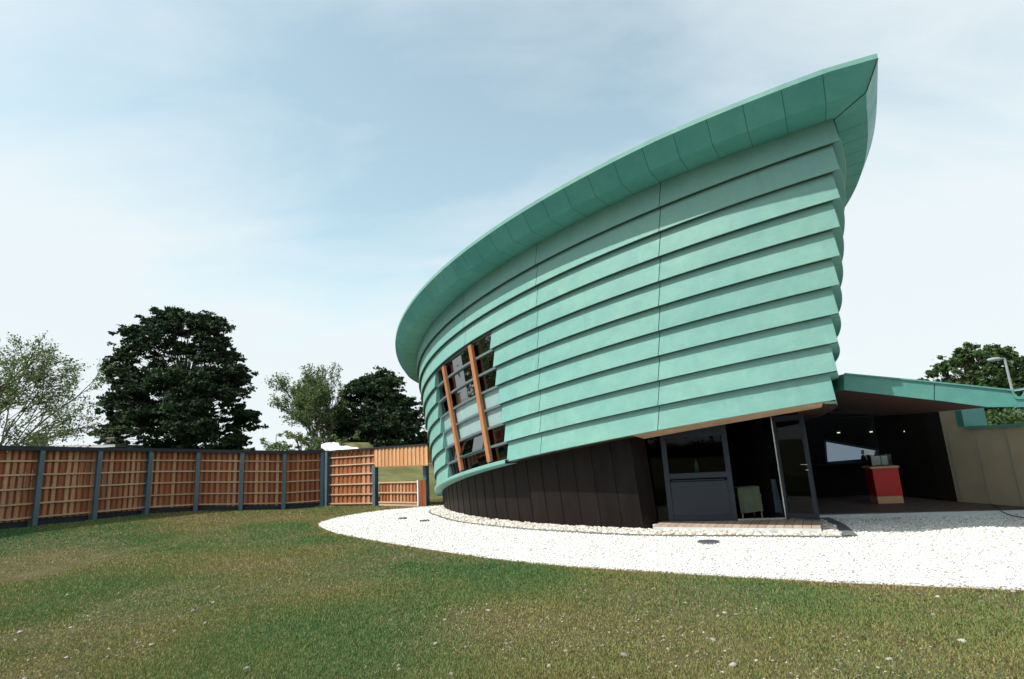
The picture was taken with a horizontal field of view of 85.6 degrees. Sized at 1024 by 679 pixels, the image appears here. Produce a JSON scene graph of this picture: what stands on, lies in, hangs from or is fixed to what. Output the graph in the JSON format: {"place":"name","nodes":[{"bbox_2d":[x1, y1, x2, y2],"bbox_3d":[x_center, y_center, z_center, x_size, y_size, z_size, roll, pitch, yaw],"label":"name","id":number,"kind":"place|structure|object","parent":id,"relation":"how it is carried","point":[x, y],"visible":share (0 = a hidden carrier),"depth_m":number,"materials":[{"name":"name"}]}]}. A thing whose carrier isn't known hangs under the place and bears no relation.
{"place":"outdoors","nodes":[
{"label":"outdoors","id":0,"kind":"place"},
{"bbox_2d":[0,463,1023,678],"bbox_3d":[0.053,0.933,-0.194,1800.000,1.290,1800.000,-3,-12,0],"label":"ground","id":1,"kind":"structure","parent":0,"point":[678,660],"depth_m":5.59,"materials":[{"name":"green plant"}]},
{"bbox_2d":[0,330,117,490],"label":"spreading tree","id":2,"kind":"object","parent":1,"relation":"on","point":[37,376],"visible":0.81,"depth_m":24.27,"materials":[{"name":"green plant"}]},
{"bbox_2d":[10,433,177,486],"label":"house","id":3,"kind":"structure","parent":1,"relation":"on","point":[115,445],"depth_m":36.19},
{"bbox_2d":[0,446,323,528],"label":"timber fence","id":4,"kind":"object","parent":1,"relation":"on","point":[228,480],"visible":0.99,"depth_m":18.88,"materials":[{"name":"brown wood"}]},
{"bbox_2d":[87,306,268,473],"bbox_3d":[-22.757,4.100,38.716,12.680,13.488,9.762,-14,-16,42],"label":"sycamore tree","id":5,"kind":"object","parent":1,"relation":"on","point":[181,413],"visible":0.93,"depth_m":37.02,"materials":[{"name":"green plant"}]},
{"bbox_2d":[246,439,295,450],"bbox_3d":[-14.132,7.499,32.391,3.994,3.293,2.589,-1,-12,-10],"label":"bush","id":6,"kind":"object","parent":1,"relation":"on","point":[284,442],"visible":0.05,"depth_m":32.78,"materials":[{"name":"green plant"}]},
{"bbox_2d":[320,365,429,449],"bbox_3d":[-8.550,5.573,35.904,8.321,7.870,7.766,-3,-12,0],"label":"sycamore tree","id":7,"kind":"object","parent":1,"relation":"on","point":[385,414],"visible":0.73,"depth_m":34.55,"materials":[{"name":"green plant"}]},
{"bbox_2d":[323,443,431,505],"bbox_3d":[-5.112,5.126,20.680,5.857,2.155,0.655,-11,-14,32],"label":"timber gateway","id":8,"kind":"object","parent":1,"relation":"on","point":[349,475],"visible":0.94,"depth_m":21.20,"materials":[{"name":"brown wood"}]},
{"bbox_2d":[315,442,442,506],"bbox_3d":[-7.333,7.004,30.296,17.615,2.860,17.601,-3,-12,0],"label":"grass mound","id":9,"kind":"object","parent":1,"relation":"on","point":[400,474],"depth_m":26.48,"materials":[{"name":"green plant"}]},
{"bbox_2d":[259,430,345,450],"bbox_3d":[-11.241,6.554,29.094,4.107,3.478,3.549,-10,-14,30],"label":"bush","id":10,"kind":"object","parent":9,"relation":"on","point":[290,435],"visible":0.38,"depth_m":28.92,"materials":[{"name":"green plant"}]},
{"bbox_2d":[264,362,350,442],"bbox_3d":[-12.384,5.292,33.449,4.586,7.869,5.777,-3,-12,0],"label":"slender tree","id":11,"kind":"object","parent":9,"relation":"on","point":[312,397],"visible":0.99,"depth_m":33.04,"materials":[{"name":"green plant"}]},
{"bbox_2d":[289,427,360,450],"bbox_3d":[-10.838,6.897,31.587,4.330,3.776,2.665,-3,-12,0],"label":"bush","id":12,"kind":"object","parent":9,"relation":"on","point":[310,433],"visible":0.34,"depth_m":31.63,"materials":[{"name":"green plant"}]},
{"bbox_2d":[321,442,357,451],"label":"mound path","id":13,"kind":"structure","parent":9,"relation":"on","point":[330,447],"depth_m":28.84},
{"bbox_2d":[378,480,426,506],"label":"gate","id":14,"kind":"structure","parent":1,"relation":"on","point":[408,491],"depth_m":19.77,"materials":[{"name":"brown wood"}]},
{"bbox_2d":[1,545,1016,678],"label":"lawn stones","id":15,"kind":"object","parent":1,"relation":"on","point":[713,640],"visible":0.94,"depth_m":4.87,"materials":[{"name":"white stone"}]},
{"bbox_2d":[319,505,1023,589],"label":"gravel path","id":16,"kind":"structure","parent":1,"relation":"on","point":[830,566],"depth_m":8.39,"materials":[{"name":"white gravel"}]},
{"bbox_2d":[430,506,842,535],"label":"cobbles","id":17,"kind":"object","parent":16,"relation":"on","point":[829,529],"visible":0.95,"depth_m":10.65,"materials":[{"name":"white stone"}]},
{"bbox_2d":[395,53,878,528],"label":"copper clad building","id":18,"kind":"structure","parent":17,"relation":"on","point":[621,340],"depth_m":10.36,"materials":[{"name":"teal metal"}]},
{"bbox_2d":[436,331,520,476],"bbox_3d":[-1.236,1.932,14.589,0.509,3.583,4.798,3,-13,-29],"label":"window frame","id":19,"kind":"structure","parent":18,"relation":"in","point":[472,452],"depth_m":14.11,"materials":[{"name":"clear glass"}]},
{"bbox_2d":[660,424,737,521],"bbox_3d":[3.657,2.603,10.922,1.251,1.940,0.419,-4,-12,4],"label":"half glazed door","id":20,"kind":"structure","parent":18,"relation":"in","point":[703,452],"depth_m":10.89,"materials":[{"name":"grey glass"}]},
{"bbox_2d":[733,485,762,517],"bbox_3d":[4.735,3.270,11.156,0.460,0.610,0.496,-3,-12,0],"label":"draped chair","id":21,"kind":"object","parent":18,"relation":"in","point":[750,499],"visible":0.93,"depth_m":10.95,"materials":[{"name":"green fabric"}]},
{"bbox_2d":[772,414,819,519],"bbox_3d":[5.280,2.362,10.311,0.402,1.880,0.487,-3,-12,0],"label":"glazed door","id":22,"kind":"structure","parent":18,"relation":"in","point":[794,461],"depth_m":10.30,"materials":[{"name":"black glass"}]},
{"bbox_2d":[429,509,847,537],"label":"kerb","id":23,"kind":"structure","parent":16,"relation":"on","point":[771,536],"depth_m":9.96,"materials":[{"name":"grey stone"}]},
{"bbox_2d":[697,539,718,544],"bbox_3d":[3.183,3.284,8.954,0.340,0.041,0.340,-3,-12,0],"label":"drain cover","id":24,"kind":"object","parent":16,"relation":"on","point":[709,541],"visible":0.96,"depth_m":8.89,"materials":[{"name":"grey metal"}]},
{"bbox_2d":[653,519,821,532],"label":"step","id":25,"kind":"structure","parent":16,"relation":"on","point":[804,525],"depth_m":9.97,"materials":[{"name":"concrete"}]},
{"bbox_2d":[820,517,857,535],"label":"kerb","id":26,"kind":"structure","parent":16,"relation":"on","point":[844,529],"depth_m":9.60,"materials":[{"name":"grey concrete"}]},
{"bbox_2d":[703,373,1023,518],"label":"entrance wing","id":27,"kind":"structure","parent":16,"relation":"on","point":[949,453],"depth_m":11.46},
{"bbox_2d":[771,479,781,512],"bbox_3d":[5.207,3.116,11.012,0.231,0.640,0.090,-3,-12,0],"label":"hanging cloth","id":28,"kind":"object","parent":27,"relation":"hanging from","point":[778,507],"visible":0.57,"depth_m":10.99,"materials":[{"name":"fabric"}]},
{"bbox_2d":[862,465,903,503],"bbox_3d":[8.181,3.185,12.174,0.560,0.780,0.560,-6,-12,15],"label":"counter","id":29,"kind":"object","parent":27,"relation":"on","point":[884,484],"visible":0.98,"depth_m":11.96,"materials":[{"name":"red wood"}]},
{"bbox_2d":[866,454,892,465],"bbox_3d":[8.133,2.674,12.251,0.406,0.240,0.306,-6,-12,15],"label":"leaflet box","id":30,"kind":"object","parent":29,"relation":"on","point":[886,459],"visible":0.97,"depth_m":12.20,"materials":[{"name":"clear plastic"}]},
{"bbox_2d":[861,450,873,455],"bbox_3d":[7.926,2.524,12.318,0.209,0.130,0.205,-6,-12,15],"label":"card box","id":31,"kind":"object","parent":30,"relation":"on","point":[865,452],"visible":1,"depth_m":12.23,"materials":[{"name":"white cardboard"}]},
{"bbox_2d":[916,341,1023,421],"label":"leafy tree","id":32,"kind":"object","parent":1,"relation":"on","point":[961,358],"visible":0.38,"depth_m":24.45,"materials":[{"name":"green plant"}]},
{"bbox_2d":[981,407,1023,425],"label":"hedge","id":33,"kind":"object","parent":1,"relation":"on","point":[995,417],"visible":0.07,"depth_m":15.39,"materials":[{"name":"green plant"}]},
{"bbox_2d":[987,357,1018,414],"bbox_3d":[15.953,2.449,17.687,0.615,3.814,0.135,-3,-12,0],"label":"street lamp","id":34,"kind":"object","parent":1,"relation":"on","point":[1006,367],"visible":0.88,"depth_m":17.99,"materials":[{"name":"metal"}]},
{"bbox_2d":[0,0,1023,450],"label":"sky","id":35,"kind":"structure","parent":0,"point":[294,173],"materials":[{"name":"blue"}]},
{"bbox_2d":[861,455,866,461],"bbox_3d":[8.710,2.942,13.688,0.120,0.170,0.120,-3,-12,0],"label":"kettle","id":36,"kind":"object","parent":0,"point":[863,458],"visible":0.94,"depth_m":13.65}
]}

